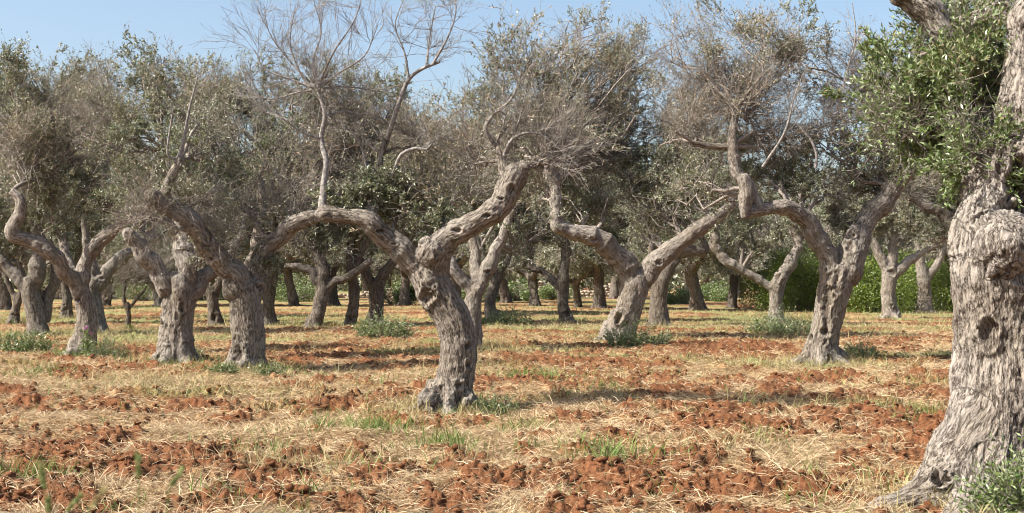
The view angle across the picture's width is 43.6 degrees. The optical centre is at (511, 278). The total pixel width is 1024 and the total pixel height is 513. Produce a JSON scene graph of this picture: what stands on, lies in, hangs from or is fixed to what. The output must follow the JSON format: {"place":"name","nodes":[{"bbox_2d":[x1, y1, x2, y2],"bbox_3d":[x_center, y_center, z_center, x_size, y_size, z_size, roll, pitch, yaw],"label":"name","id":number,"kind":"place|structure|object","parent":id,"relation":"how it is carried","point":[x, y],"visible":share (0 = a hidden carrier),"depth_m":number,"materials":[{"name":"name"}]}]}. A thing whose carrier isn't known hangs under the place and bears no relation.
{"place":"outdoors","nodes":[
{"label":"outdoors","id":0,"kind":"place"},
{"bbox_2d":[0,279,953,512],"bbox_3d":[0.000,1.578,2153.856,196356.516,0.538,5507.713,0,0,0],"label":"ground","id":1,"kind":"structure","parent":0,"point":[589,467],"depth_m":15.23,"materials":[{"name":"soil"}]},
{"bbox_2d":[0,172,49,309],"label":"olive tree","id":2,"kind":"object","parent":1,"relation":"on","point":[5,301],"visible":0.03,"depth_m":63.56,"materials":[{"name":"green plant"}]},
{"bbox_2d":[6,233,49,294],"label":"olive tree","id":3,"kind":"object","parent":1,"relation":"on","point":[47,269],"depth_m":92.14,"materials":[{"name":"green plant"}]},
{"bbox_2d":[0,326,58,351],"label":"weed clump","id":4,"kind":"object","parent":1,"relation":"on","point":[22,345],"visible":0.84,"depth_m":27.14,"materials":[{"name":"green plant"}]},
{"bbox_2d":[38,461,47,512],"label":"grass ear","id":5,"kind":"object","parent":1,"relation":"on","point":[43,481],"depth_m":1.15},
{"bbox_2d":[36,405,55,413],"bbox_3d":[-5.538,1.580,15.219,0.241,0.138,0.253,0,0,0],"label":"soil clod","id":6,"kind":"object","parent":1,"relation":"on","point":[42,408],"visible":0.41,"depth_m":15.17,"materials":[{"name":"brown soil"}]},
{"bbox_2d":[0,52,91,323],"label":"olive tree","id":7,"kind":"object","parent":1,"relation":"on","point":[17,262],"visible":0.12,"depth_m":42.97,"materials":[{"name":"green plant"}]},
{"bbox_2d":[46,495,51,512],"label":"grass ear","id":8,"kind":"object","parent":1,"relation":"on","point":[49,502],"depth_m":1.31},
{"bbox_2d":[0,51,104,335],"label":"olive tree","id":9,"kind":"object","parent":1,"relation":"on","point":[37,307],"visible":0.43,"depth_m":34.43,"materials":[{"name":"green plant"}]},
{"bbox_2d":[66,491,84,512],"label":"grass ear","id":10,"kind":"object","parent":1,"relation":"on","point":[76,500],"depth_m":1.23},
{"bbox_2d":[0,29,154,355],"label":"olive tree","id":11,"kind":"object","parent":1,"relation":"on","point":[45,132],"visible":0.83,"depth_m":26.28,"materials":[{"name":"green plant"}]},
{"bbox_2d":[27,50,131,317],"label":"olive tree","id":12,"kind":"object","parent":1,"relation":"on","point":[67,304],"visible":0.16,"depth_m":47.90,"materials":[{"name":"green plant"}]},
{"bbox_2d":[41,286,119,298],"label":"dry stone wall","id":13,"kind":"structure","parent":1,"relation":"on","point":[58,295],"depth_m":94.05,"materials":[{"name":"stone"}]},
{"bbox_2d":[1,59,162,332],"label":"olive tree","id":14,"kind":"object","parent":1,"relation":"on","point":[100,279],"visible":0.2,"depth_m":36.33,"materials":[{"name":"green plant"}]},
{"bbox_2d":[79,326,93,357],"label":"thistle","id":15,"kind":"object","parent":1,"relation":"on","point":[86,343],"visible":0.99,"depth_m":24.92,"materials":[{"name":"green plant"}]},
{"bbox_2d":[89,484,107,512],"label":"grass ear","id":16,"kind":"object","parent":1,"relation":"on","point":[103,491],"depth_m":1.15},
{"bbox_2d":[76,329,132,357],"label":"weed clump","id":17,"kind":"object","parent":1,"relation":"on","point":[99,349],"visible":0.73,"depth_m":25.53,"materials":[{"name":"green plant"}]},
{"bbox_2d":[101,277,137,297],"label":"bush","id":18,"kind":"object","parent":1,"relation":"on","point":[113,293],"visible":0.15,"depth_m":95.45,"materials":[{"name":"green plant"}]},
{"bbox_2d":[70,170,171,305],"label":"olive tree","id":19,"kind":"object","parent":1,"relation":"on","point":[107,301],"visible":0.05,"depth_m":70.33,"materials":[{"name":"green plant"}]},
{"bbox_2d":[123,450,139,461],"bbox_3d":[-3.112,1.468,10.442,0.154,0.115,0.199,0,0,-22],"label":"soil clod","id":20,"kind":"object","parent":1,"relation":"on","point":[130,454],"visible":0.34,"depth_m":10.41,"materials":[{"name":"brown soil"}]},
{"bbox_2d":[114,282,153,300],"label":"bush","id":21,"kind":"object","parent":1,"relation":"on","point":[142,297],"visible":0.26,"depth_m":89.59,"materials":[{"name":"green plant"}]},
{"bbox_2d":[98,241,174,327],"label":"young tree","id":22,"kind":"object","parent":1,"relation":"on","point":[124,273],"visible":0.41,"depth_m":38.94,"materials":[{"name":"green plant"}]},
{"bbox_2d":[133,453,142,512],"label":"grass ear","id":23,"kind":"object","parent":1,"relation":"on","point":[138,465],"depth_m":1.23},
{"bbox_2d":[90,142,200,306],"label":"olive tree","id":24,"kind":"object","parent":1,"relation":"on","point":[109,246],"visible":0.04,"depth_m":65.38,"materials":[{"name":"green plant"}]},
{"bbox_2d":[136,215,174,271],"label":"olive tree","id":25,"kind":"object","parent":1,"relation":"on","point":[163,252],"visible":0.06,"depth_m":90.06,"materials":[{"name":"green plant"}]},
{"bbox_2d":[53,22,269,363],"bbox_3d":[-6.732,-1.538,24.630,3.997,7.109,2.744,0,0,0],"label":"olive tree","id":26,"kind":"object","parent":1,"relation":"on","point":[181,291],"visible":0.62,"depth_m":24.18,"materials":[{"name":"green plant"}]},
{"bbox_2d":[166,465,184,512],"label":"grass ear","id":27,"kind":"object","parent":1,"relation":"on","point":[176,478],"depth_m":1.31},
{"bbox_2d":[140,50,271,325],"bbox_3d":[-9.722,-2.767,41.099,5.119,9.388,3.117,0,0,0],"label":"olive tree","id":28,"kind":"object","parent":1,"relation":"on","point":[212,292],"visible":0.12,"depth_m":41.27,"materials":[{"name":"green plant"}]},
{"bbox_2d":[83,62,339,368],"bbox_3d":[-5.082,-0.933,21.896,4.388,5.765,2.838,0,0,-32],"label":"olive tree","id":29,"kind":"object","parent":1,"relation":"on","point":[244,285],"visible":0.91,"depth_m":21.52,"materials":[{"name":"green plant"}]},
{"bbox_2d":[199,283,224,299],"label":"bush","id":30,"kind":"object","parent":1,"relation":"on","point":[203,297],"visible":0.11,"depth_m":91.83,"materials":[{"name":"green plant"}]},
{"bbox_2d":[206,358,239,373],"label":"weed clump","id":31,"kind":"object","parent":1,"relation":"on","point":[224,369],"visible":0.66,"depth_m":20.52,"materials":[{"name":"green plant"}]},
{"bbox_2d":[165,44,312,324],"bbox_3d":[-8.848,-2.865,41.910,5.847,9.656,2.860,0,0,-15],"label":"olive tree","id":32,"kind":"object","parent":1,"relation":"on","point":[269,313],"visible":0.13,"depth_m":41.78,"materials":[{"name":"green plant"}]},
{"bbox_2d":[193,145,299,274],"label":"olive tree","id":33,"kind":"object","parent":1,"relation":"on","point":[249,251],"visible":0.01,"depth_m":66.26,"materials":[{"name":"green plant"}]},
{"bbox_2d":[248,356,284,375],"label":"weed clump","id":34,"kind":"object","parent":1,"relation":"on","point":[269,371],"visible":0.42,"depth_m":20.26,"materials":[{"name":"green plant"}]},
{"bbox_2d":[239,163,345,305],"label":"olive tree","id":35,"kind":"object","parent":1,"relation":"on","point":[292,297],"visible":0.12,"depth_m":66.03,"materials":[{"name":"brown plant"}]},
{"bbox_2d":[275,273,315,301],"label":"bush","id":36,"kind":"object","parent":1,"relation":"on","point":[304,292],"visible":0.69,"depth_m":85.61,"materials":[{"name":"green plant"}]},
{"bbox_2d":[204,288,396,297],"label":"dry stone wall","id":37,"kind":"structure","parent":1,"relation":"on","point":[365,294],"depth_m":98.95,"materials":[{"name":"stone"}]},
{"bbox_2d":[275,262,327,299],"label":"olive tree","id":38,"kind":"object","parent":1,"relation":"on","point":[293,274],"visible":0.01,"depth_m":90.95,"materials":[{"name":"green plant"}]},
{"bbox_2d":[231,44,372,327],"bbox_3d":[-6.387,-2.747,40.440,5.478,9.355,2.699,0,0,0],"label":"olive tree","id":39,"kind":"object","parent":1,"relation":"on","point":[322,281],"visible":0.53,"depth_m":40.26,"materials":[{"name":"green plant"}]},
{"bbox_2d":[280,249,338,286],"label":"olive tree","id":40,"kind":"object","parent":1,"relation":"on","point":[302,275],"visible":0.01,"depth_m":104.03,"materials":[{"name":"green plant"}]},
{"bbox_2d":[285,176,378,305],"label":"olive tree","id":41,"kind":"object","parent":1,"relation":"on","point":[333,299],"visible":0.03,"depth_m":70.25,"materials":[{"name":"green plant"}]},
{"bbox_2d":[280,56,394,326],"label":"olive tree","id":42,"kind":"object","parent":1,"relation":"on","point":[351,314],"visible":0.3,"depth_m":40.71,"materials":[{"name":"green plant"}]},
{"bbox_2d":[337,269,374,292],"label":"olive tree","id":43,"kind":"object","parent":1,"relation":"on","point":[363,284],"depth_m":130.58,"materials":[{"name":"grey plant"}]},
{"bbox_2d":[302,60,442,325],"bbox_3d":[-4.536,-2.627,41.926,5.315,8.938,2.937,0,0,0],"label":"olive tree","id":44,"kind":"object","parent":1,"relation":"on","point":[375,286],"visible":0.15,"depth_m":41.79,"materials":[{"name":"green plant"}]},
{"bbox_2d":[358,238,399,296],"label":"olive tree","id":45,"kind":"object","parent":1,"relation":"on","point":[390,280],"visible":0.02,"depth_m":104.07,"materials":[{"name":"green plant"}]},
{"bbox_2d":[361,243,401,293],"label":"olive tree","id":46,"kind":"object","parent":1,"relation":"on","point":[376,273],"visible":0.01,"depth_m":93.89,"materials":[{"name":"green plant"}]},
{"bbox_2d":[9,268,754,292],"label":"distant woodland","id":47,"kind":"object","parent":1,"relation":"on","point":[607,281],"visible":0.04,"depth_m":152.35,"materials":[{"name":"green plant"}]},
{"bbox_2d":[352,306,419,337],"bbox_3d":[-3.361,1.176,33.615,1.576,0.973,1.558,0,0,-41],"label":"weed clump","id":48,"kind":"object","parent":1,"relation":"on","point":[384,329],"visible":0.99,"depth_m":33.47,"materials":[{"name":"green plant"}]},
{"bbox_2d":[368,279,418,304],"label":"bush","id":49,"kind":"object","parent":1,"relation":"on","point":[395,293],"visible":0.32,"depth_m":73.98,"materials":[{"name":"green plant"}]},
{"bbox_2d":[357,232,463,305],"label":"olive tree","id":50,"kind":"object","parent":1,"relation":"on","point":[404,295],"visible":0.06,"depth_m":67.67,"materials":[{"name":"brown plant"}]},
{"bbox_2d":[194,0,629,414],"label":"olive tree","id":51,"kind":"object","parent":1,"relation":"on","point":[424,265],"visible":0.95,"depth_m":15.10,"materials":[{"name":"grey plant"}]},
{"bbox_2d":[412,479,435,491],"bbox_3d":[-0.678,1.603,9.741,0.195,0.142,0.200,0,0,0],"label":"soil clod","id":52,"kind":"object","parent":1,"relation":"on","point":[425,482],"visible":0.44,"depth_m":9.71,"materials":[{"name":"brown soil"}]},
{"bbox_2d":[375,97,548,295],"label":"olive tree","id":53,"kind":"object","parent":1,"relation":"on","point":[462,260],"visible":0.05,"depth_m":52.22,"materials":[{"name":"green plant"}]},
{"bbox_2d":[353,83,571,348],"bbox_3d":[-1.182,-1.176,27.933,4.998,6.262,2.529,0,0,8],"label":"olive tree","id":54,"kind":"object","parent":1,"relation":"on","point":[474,286],"visible":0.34,"depth_m":27.36,"materials":[{"name":"green plant"}]},
{"bbox_2d":[456,211,486,294],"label":"olive tree","id":55,"kind":"object","parent":1,"relation":"on","point":[464,269],"visible":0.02,"depth_m":102.86,"materials":[{"name":"green plant"}]},
{"bbox_2d":[0,328,949,512],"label":"soil clods","id":56,"kind":"object","parent":1,"relation":"on","point":[302,488],"visible":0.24,"depth_m":10.37,"materials":[{"name":"brown soil"}]},
{"bbox_2d":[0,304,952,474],"bbox_3d":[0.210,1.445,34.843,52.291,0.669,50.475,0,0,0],"label":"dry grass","id":57,"kind":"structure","parent":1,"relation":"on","point":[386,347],"depth_m":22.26,"materials":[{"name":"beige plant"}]},
{"bbox_2d":[461,282,499,302],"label":"bush","id":58,"kind":"object","parent":1,"relation":"on","point":[463,294],"visible":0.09,"depth_m":79.99,"materials":[{"name":"green plant"}]},
{"bbox_2d":[471,386,523,414],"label":"weed clump","id":59,"kind":"object","parent":1,"relation":"on","point":[494,403],"visible":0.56,"depth_m":14.96,"materials":[{"name":"green plant"}]},
{"bbox_2d":[462,209,541,302],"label":"olive tree","id":60,"kind":"object","parent":1,"relation":"on","point":[505,294],"visible":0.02,"depth_m":78.73,"materials":[{"name":"brown plant"}]},
{"bbox_2d":[0,307,1005,512],"bbox_3d":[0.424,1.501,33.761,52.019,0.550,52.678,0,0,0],"label":"green grass","id":61,"kind":"structure","parent":1,"relation":"on","point":[615,451],"depth_m":12.85,"materials":[{"name":"green plant"}]},
{"bbox_2d":[482,304,532,325],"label":"weed clump","id":62,"kind":"object","parent":1,"relation":"on","point":[507,318],"visible":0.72,"depth_m":41.89,"materials":[{"name":"green plant"}]},
{"bbox_2d":[0,310,1022,512],"bbox_3d":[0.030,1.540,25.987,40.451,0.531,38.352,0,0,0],"label":"straw","id":63,"kind":"object","parent":1,"relation":"on","point":[155,429],"visible":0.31,"depth_m":12.88,"materials":[{"name":"beige plant"}]},
{"bbox_2d":[435,51,589,319],"bbox_3d":[-0.174,-3.099,44.771,5.856,9.842,3.189,0,0,0],"label":"olive tree","id":64,"kind":"object","parent":1,"relation":"on","point":[484,245],"visible":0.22,"depth_m":44.62,"materials":[{"name":"green plant"}]},
{"bbox_2d":[508,277,538,301],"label":"bush","id":65,"kind":"object","parent":1,"relation":"on","point":[523,294],"visible":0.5,"depth_m":83.87,"materials":[{"name":"green plant"}]},
{"bbox_2d":[524,457,553,466],"bbox_3d":[0.220,1.537,10.444,0.317,0.162,0.217,0,0,31],"label":"soil clod","id":66,"kind":"object","parent":1,"relation":"on","point":[543,461],"visible":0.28,"depth_m":10.38,"materials":[{"name":"brown soil"}]},
{"bbox_2d":[503,202,584,305],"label":"olive tree","id":67,"kind":"object","parent":1,"relation":"on","point":[532,279],"visible":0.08,"depth_m":66.25,"materials":[{"name":"green plant"}]},
{"bbox_2d":[538,283,573,299],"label":"bush","id":68,"kind":"object","parent":1,"relation":"on","point":[548,292],"visible":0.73,"depth_m":87.66,"materials":[{"name":"green plant"}]},
{"bbox_2d":[513,281,618,296],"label":"dry stone wall","id":69,"kind":"structure","parent":1,"relation":"on","point":[585,293],"depth_m":99.07,"materials":[{"name":"stone"}]},
{"bbox_2d":[506,74,629,322],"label":"olive tree","id":70,"kind":"object","parent":1,"relation":"on","point":[560,283],"visible":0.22,"depth_m":44.66,"materials":[{"name":"green plant"}]},
{"bbox_2d":[535,210,620,307],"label":"olive tree","id":71,"kind":"object","parent":1,"relation":"on","point":[586,271],"visible":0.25,"depth_m":63.10,"materials":[{"name":"green plant"}]},
{"bbox_2d":[539,146,645,307],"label":"olive tree","id":72,"kind":"object","parent":1,"relation":"on","point":[580,254],"visible":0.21,"depth_m":62.08,"materials":[{"name":"green plant"}]},
{"bbox_2d":[604,271,618,298],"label":"olive tree","id":73,"kind":"object","parent":1,"relation":"on","point":[614,292],"visible":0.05,"depth_m":90.33,"materials":[{"name":"grey plant"}]},
{"bbox_2d":[580,169,650,290],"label":"olive tree","id":74,"kind":"object","parent":1,"relation":"on","point":[619,281],"visible":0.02,"depth_m":74.96,"materials":[{"name":"green plant"}]},
{"bbox_2d":[492,1,753,341],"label":"olive tree","id":75,"kind":"object","parent":1,"relation":"on","point":[637,281],"visible":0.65,"depth_m":32.51,"materials":[{"name":"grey plant"}]},
{"bbox_2d":[595,312,673,347],"bbox_3d":[2.753,1.223,28.720,1.802,0.910,1.385,0,0,0],"label":"weed clump","id":76,"kind":"object","parent":1,"relation":"on","point":[623,337],"visible":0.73,"depth_m":28.51,"materials":[{"name":"green plant"}]},
{"bbox_2d":[659,225,684,280],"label":"olive tree","id":77,"kind":"object","parent":1,"relation":"on","point":[677,271],"visible":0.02,"depth_m":112.05,"materials":[{"name":"green plant"}]},
{"bbox_2d":[610,149,747,325],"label":"olive tree","id":78,"kind":"object","parent":1,"relation":"on","point":[658,311],"visible":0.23,"depth_m":41.78,"materials":[{"name":"green plant"}]},
{"bbox_2d":[675,219,686,288],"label":"olive tree","id":79,"kind":"object","parent":1,"relation":"on","point":[683,276],"visible":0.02,"depth_m":129.99,"materials":[{"name":"green plant"}]},
{"bbox_2d":[667,283,703,303],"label":"bush","id":80,"kind":"object","parent":1,"relation":"on","point":[676,297],"visible":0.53,"depth_m":77.54,"materials":[{"name":"green plant"}]},
{"bbox_2d":[611,132,762,310],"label":"olive tree","id":81,"kind":"object","parent":1,"relation":"on","point":[690,266],"visible":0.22,"depth_m":60.54,"materials":[{"name":"green plant"}]},
{"bbox_2d":[675,209,731,284],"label":"olive tree","id":82,"kind":"object","parent":1,"relation":"on","point":[706,280],"visible":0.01,"depth_m":104.69,"materials":[{"name":"green plant"}]},
{"bbox_2d":[700,281,729,301],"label":"bush","id":83,"kind":"object","parent":1,"relation":"on","point":[712,293],"visible":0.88,"depth_m":83.91,"materials":[{"name":"green plant"}]},
{"bbox_2d":[709,408,729,412],"bbox_3d":[2.345,1.527,14.419,0.244,0.127,0.243,0,0,0],"label":"soil clod","id":84,"kind":"object","parent":1,"relation":"on","point":[724,410],"visible":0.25,"depth_m":14.36,"materials":[{"name":"brown soil"}]},
{"bbox_2d":[692,180,806,308],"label":"olive tree","id":85,"kind":"object","parent":1,"relation":"on","point":[732,292],"visible":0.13,"depth_m":67.44,"materials":[{"name":"green plant"}]},
{"bbox_2d":[728,188,778,297],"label":"olive tree","id":86,"kind":"object","parent":1,"relation":"on","point":[738,292],"visible":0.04,"depth_m":92.46,"materials":[{"name":"green plant"}]},
{"bbox_2d":[703,179,829,323],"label":"olive tree","id":87,"kind":"object","parent":1,"relation":"on","point":[758,246],"visible":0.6,"depth_m":44.69,"materials":[{"name":"grey plant"}]},
{"bbox_2d":[749,214,789,272],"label":"olive tree","id":88,"kind":"object","parent":1,"relation":"on","point":[769,230],"visible":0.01,"depth_m":116.42,"materials":[{"name":"green plant"}]},
{"bbox_2d":[737,259,805,308],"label":"shrub","id":89,"kind":"object","parent":1,"relation":"on","point":[744,288],"visible":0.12,"depth_m":67.80,"materials":[{"name":"green plant"}]},
{"bbox_2d":[625,0,928,366],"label":"olive tree","id":90,"kind":"object","parent":1,"relation":"on","point":[841,267],"visible":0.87,"depth_m":23.38,"materials":[{"name":"grey plant"}]},
{"bbox_2d":[741,305,812,334],"bbox_3d":[7.727,1.176,36.518,2.395,0.970,1.934,0,0,0],"label":"weed clump","id":91,"kind":"object","parent":1,"relation":"on","point":[777,324],"visible":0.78,"depth_m":36.35,"materials":[{"name":"green plant"}]},
{"bbox_2d":[753,242,849,311],"bbox_3d":[14.086,-0.037,62.121,4.750,3.491,3.377,0,0,0],"label":"shrub","id":92,"kind":"object","parent":1,"relation":"on","point":[799,278],"visible":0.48,"depth_m":61.60,"materials":[{"name":"green plant"}]},
{"bbox_2d":[771,159,884,263],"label":"olive tree","id":93,"kind":"object","parent":1,"relation":"on","point":[836,239],"visible":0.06,"depth_m":69.48,"materials":[{"name":"green plant"}]},
{"bbox_2d":[818,415,839,428],"bbox_3d":[3.268,1.505,13.231,0.217,0.164,0.272,0,0,0],"label":"soil clod","id":94,"kind":"object","parent":1,"relation":"on","point":[828,419],"visible":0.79,"depth_m":13.17,"materials":[{"name":"brown soil"}]},
{"bbox_2d":[797,254,868,308],"bbox_3d":[16.045,0.231,64.123,3.623,2.958,3.301,0,0,-31],"label":"shrub","id":95,"kind":"object","parent":1,"relation":"on","point":[815,277],"visible":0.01,"depth_m":64.22,"materials":[{"name":"green plant"}]},
{"bbox_2d":[801,197,888,255],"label":"olive tree","id":96,"kind":"object","parent":1,"relation":"on","point":[830,226],"visible":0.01,"depth_m":92.18,"materials":[{"name":"green plant"}]},
{"bbox_2d":[806,256,918,312],"bbox_3d":[16.567,0.299,60.921,5.190,2.941,3.958,0,0,30],"label":"shrub","id":97,"kind":"object","parent":1,"relation":"on","point":[862,297],"visible":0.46,"depth_m":60.12,"materials":[{"name":"green plant"}]},
{"bbox_2d":[825,187,904,258],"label":"olive tree","id":98,"kind":"object","parent":1,"relation":"on","point":[882,243],"visible":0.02,"depth_m":80.70,"materials":[{"name":"green plant"}]},
{"bbox_2d":[844,337,885,356],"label":"weed clump","id":99,"kind":"object","parent":1,"relation":"on","point":[861,350],"visible":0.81,"depth_m":24.54,"materials":[{"name":"green plant"}]},
{"bbox_2d":[865,246,915,307],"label":"shrub","id":100,"kind":"object","parent":1,"relation":"on","point":[886,254],"visible":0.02,"depth_m":71.45,"materials":[{"name":"green plant"}]},
{"bbox_2d":[843,135,942,318],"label":"olive tree","id":101,"kind":"object","parent":1,"relation":"on","point":[893,270],"visible":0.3,"depth_m":51.62,"materials":[{"name":"grey plant"}]},
{"bbox_2d":[884,224,921,254],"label":"olive tree","id":102,"kind":"object","parent":1,"relation":"on","point":[905,246],"visible":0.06,"depth_m":103.99,"materials":[{"name":"green plant"}]},
{"bbox_2d":[866,249,949,311],"bbox_3d":[19.650,0.131,65.210,4.280,3.353,3.931,0,0,-30],"label":"shrub","id":103,"kind":"object","parent":1,"relation":"on","point":[904,274],"visible":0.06,"depth_m":64.49,"materials":[{"name":"green plant"}]},
{"bbox_2d":[888,180,947,313],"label":"olive tree","id":104,"kind":"object","parent":1,"relation":"on","point":[925,274],"visible":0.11,"depth_m":61.19,"materials":[{"name":"grey plant"}]},
{"bbox_2d":[816,0,1023,512],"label":"olive tree","id":105,"kind":"object","parent":1,"relation":"on","point":[957,111],"visible":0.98,"depth_m":8.70,"materials":[{"name":"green plant"}]},
{"bbox_2d":[896,256,952,312],"bbox_3d":[20.988,0.342,63.206,3.830,2.920,4.133,0,0,-45],"label":"shrub","id":106,"kind":"object","parent":1,"relation":"on","point":[940,291],"visible":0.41,"depth_m":62.36,"materials":[{"name":"green plant"}]},
{"bbox_2d":[899,175,949,269],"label":"olive tree","id":107,"kind":"object","parent":1,"relation":"on","point":[929,257],"visible":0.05,"depth_m":69.60,"materials":[{"name":"green plant"}]},
{"bbox_2d":[891,151,961,254],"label":"olive tree","id":108,"kind":"object","parent":1,"relation":"on","point":[945,218],"visible":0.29,"depth_m":36.83,"materials":[{"name":"green plant"}]},
{"bbox_2d":[0,0,1010,278],"label":"sky","id":109,"kind":"structure","parent":0,"point":[48,23],"materials":[{"name":"blue"}]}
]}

